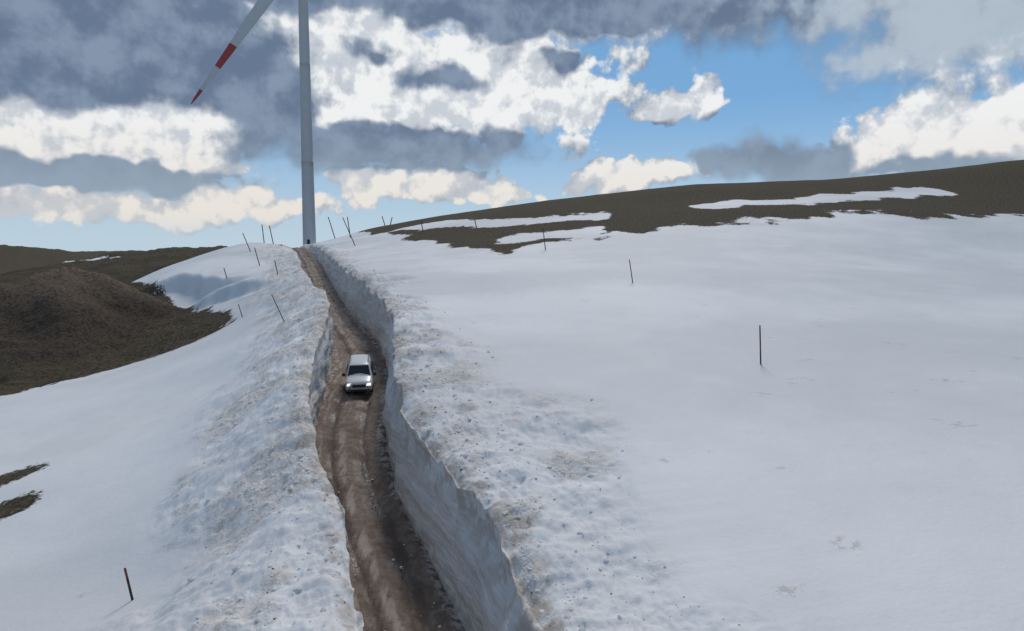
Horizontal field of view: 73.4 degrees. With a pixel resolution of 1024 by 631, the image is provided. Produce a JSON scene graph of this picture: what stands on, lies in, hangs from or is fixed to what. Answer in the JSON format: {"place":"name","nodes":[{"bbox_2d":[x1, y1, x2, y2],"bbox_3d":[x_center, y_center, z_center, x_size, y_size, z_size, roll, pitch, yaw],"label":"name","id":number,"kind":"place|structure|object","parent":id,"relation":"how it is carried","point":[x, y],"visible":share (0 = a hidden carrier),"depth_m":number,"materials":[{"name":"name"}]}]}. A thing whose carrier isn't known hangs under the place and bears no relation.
{"place":"outdoors","nodes":[
{"label":"outdoors","id":0,"kind":"place"},
{"bbox_2d":[291,247,464,630],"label":"road","id":1,"kind":"structure","parent":0,"point":[405,598],"depth_m":33.50,"materials":[{"name":"brown soil"}]},
{"bbox_2d":[342,353,375,392],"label":"van","id":2,"kind":"object","parent":1,"relation":"on","point":[360,373],"visible":1,"depth_m":48.69,"materials":[{"name":"white paint"}]},
{"bbox_2d":[319,317,440,628],"bbox_3d":[-12.241,5.325,52.486,5.997,7.538,78.914,-1,5,-16],"label":"road slush","id":3,"kind":"object","parent":1,"relation":"on","point":[400,567],"visible":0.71,"depth_m":29.44,"materials":[{"name":"snow"}]},
{"bbox_2d":[0,160,1023,630],"bbox_3d":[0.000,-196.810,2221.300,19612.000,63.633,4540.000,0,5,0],"label":"snow terrain","id":4,"kind":"structure","parent":0,"point":[846,454],"depth_m":34.34,"materials":[{"name":"snow"},{"name":"grass"},{"name":"white snow"}]},
{"bbox_2d":[124,568,133,600],"bbox_3d":[-13.210,9.504,23.714,0.305,1.639,0.097,1,5,10],"label":"snow pole","id":5,"kind":"object","parent":4,"relation":"on","point":[128,584],"visible":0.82,"depth_m":23.66,"materials":[{"name":"paint"}]},
{"bbox_2d":[191,0,315,244],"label":"wind turbine","id":6,"kind":"object","parent":4,"relation":"on","point":[258,10],"visible":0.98,"depth_m":224.88,"materials":[{"name":"paint"}]},
{"bbox_2d":[124,253,723,630],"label":"snow clods","id":7,"kind":"object","parent":4,"relation":"on","point":[298,588],"visible":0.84,"depth_m":26.24,"materials":[{"name":"white snow"}]},
{"bbox_2d":[197,285,740,629],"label":"soil clods","id":8,"kind":"object","parent":4,"relation":"on","point":[461,469],"visible":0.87,"depth_m":24.30,"materials":[{"name":"brown soil"}]},
{"bbox_2d":[759,325,761,363],"bbox_3d":[13.819,1.877,38.251,0.192,2.688,0.091,2,6,22],"label":"snow pole","id":9,"kind":"object","parent":4,"relation":"on","point":[760,341],"visible":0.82,"depth_m":38.19,"materials":[{"name":"metal"}]},
{"bbox_2d":[0,0,1023,251],"label":"sky","id":10,"kind":"structure","parent":0,"point":[421,109],"materials":[{"name":"blue"}]}
]}

